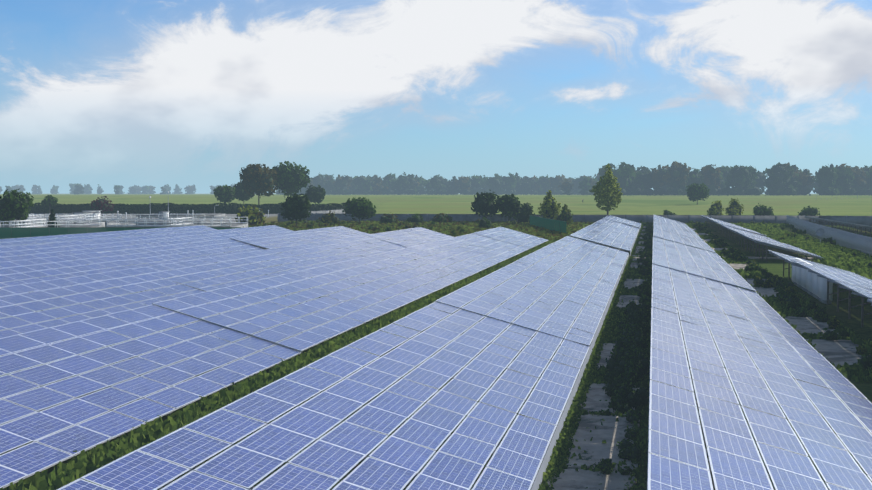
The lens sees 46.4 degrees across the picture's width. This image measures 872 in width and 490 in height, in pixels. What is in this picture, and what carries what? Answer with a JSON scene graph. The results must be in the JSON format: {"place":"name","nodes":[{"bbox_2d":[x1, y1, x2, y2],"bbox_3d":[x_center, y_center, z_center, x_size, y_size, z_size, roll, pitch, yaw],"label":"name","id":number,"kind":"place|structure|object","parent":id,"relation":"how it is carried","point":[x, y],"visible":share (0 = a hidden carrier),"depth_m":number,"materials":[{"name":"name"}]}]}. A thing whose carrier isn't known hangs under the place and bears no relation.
{"place":"outdoors","nodes":[
{"label":"outdoors","id":0,"kind":"place"},
{"bbox_2d":[0,193,871,489],"bbox_3d":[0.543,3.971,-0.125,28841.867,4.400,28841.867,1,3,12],"label":"ground","id":1,"kind":"structure","parent":0,"point":[836,205],"depth_m":342.96,"materials":[{"name":"green plant"}]},
{"bbox_2d":[0,225,227,257],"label":"solar table row","id":2,"kind":"object","parent":1,"relation":"on","point":[10,242],"visible":0.33,"depth_m":106.34,"materials":[{"name":"blue"}]},
{"bbox_2d":[0,225,315,275],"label":"solar table row","id":3,"kind":"object","parent":1,"relation":"on","point":[49,250],"visible":0.38,"depth_m":91.48,"materials":[{"name":"blue"}]},
{"bbox_2d":[0,226,375,304],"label":"solar table row","id":4,"kind":"object","parent":1,"relation":"on","point":[84,265],"visible":0.6,"depth_m":75.11,"materials":[{"name":"blue"}]},
{"bbox_2d":[0,227,459,354],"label":"solar table row","id":5,"kind":"object","parent":1,"relation":"on","point":[108,302],"visible":0.71,"depth_m":54.65,"materials":[{"name":"blue"}]},
{"bbox_2d":[0,227,547,487],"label":"solar table row","id":6,"kind":"object","parent":1,"relation":"on","point":[50,415],"visible":1,"depth_m":33.55,"materials":[{"name":"blue"}]},
{"bbox_2d":[57,236,628,489],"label":"solar table row","id":7,"kind":"object","parent":1,"relation":"on","point":[341,450],"visible":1,"depth_m":23.40,"materials":[{"name":"blue"}]},
{"bbox_2d":[0,161,819,227],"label":"trees","id":8,"kind":"object","parent":1,"relation":"on","point":[289,179],"visible":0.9,"depth_m":246.17,"materials":[{"name":"green plant"}]},
{"bbox_2d":[0,219,871,489],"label":"weedy grass","id":9,"kind":"structure","parent":1,"relation":"on","point":[626,369],"depth_m":39.98,"materials":[{"name":"green plant"}]},
{"bbox_2d":[0,191,871,303],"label":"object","id":10,"kind":"object","parent":1,"relation":"on","point":[814,285],"visible":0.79,"depth_m":165.16,"materials":[{"name":"concrete"}]},
{"bbox_2d":[0,161,871,194],"bbox_3d":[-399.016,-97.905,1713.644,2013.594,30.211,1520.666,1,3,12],"label":"trees","id":11,"kind":"object","parent":1,"relation":"on","point":[675,178],"visible":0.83,"depth_m":910.02,"materials":[{"name":"green plant"}]},
{"bbox_2d":[569,215,640,254],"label":"solar table row","id":12,"kind":"object","parent":1,"relation":"on","point":[616,233],"visible":1,"depth_m":124.22,"materials":[{"name":"blue"}]},
{"bbox_2d":[653,215,715,252],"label":"solar table row","id":13,"kind":"object","parent":1,"relation":"on","point":[672,230],"visible":0.92,"depth_m":122.18,"materials":[{"name":"blue"}]},
{"bbox_2d":[547,226,864,489],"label":"concrete slabs","id":14,"kind":"structure","parent":1,"relation":"on","point":[610,431],"depth_m":27.03,"materials":[{"name":"grey concrete"}]},
{"bbox_2d":[647,237,871,489],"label":"solar table row","id":15,"kind":"object","parent":1,"relation":"on","point":[676,324],"visible":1,"depth_m":24.16,"materials":[{"name":"blue"}]},
{"bbox_2d":[701,215,822,261],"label":"solar table row","id":16,"kind":"object","parent":1,"relation":"on","point":[757,237],"visible":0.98,"depth_m":109.47,"materials":[{"name":"blue"}]},
{"bbox_2d":[768,250,871,326],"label":"solar table row","id":17,"kind":"object","parent":1,"relation":"on","point":[852,281],"visible":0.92,"depth_m":54.56,"materials":[{"name":"blue"}]},
{"bbox_2d":[805,216,871,236],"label":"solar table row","id":18,"kind":"object","parent":1,"relation":"on","point":[859,227],"visible":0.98,"depth_m":155.80,"materials":[{"name":"white"}]},
{"bbox_2d":[0,0,871,192],"label":"sky","id":19,"kind":"structure","parent":0,"point":[105,93],"materials":[{"name":"blue"}]}
]}

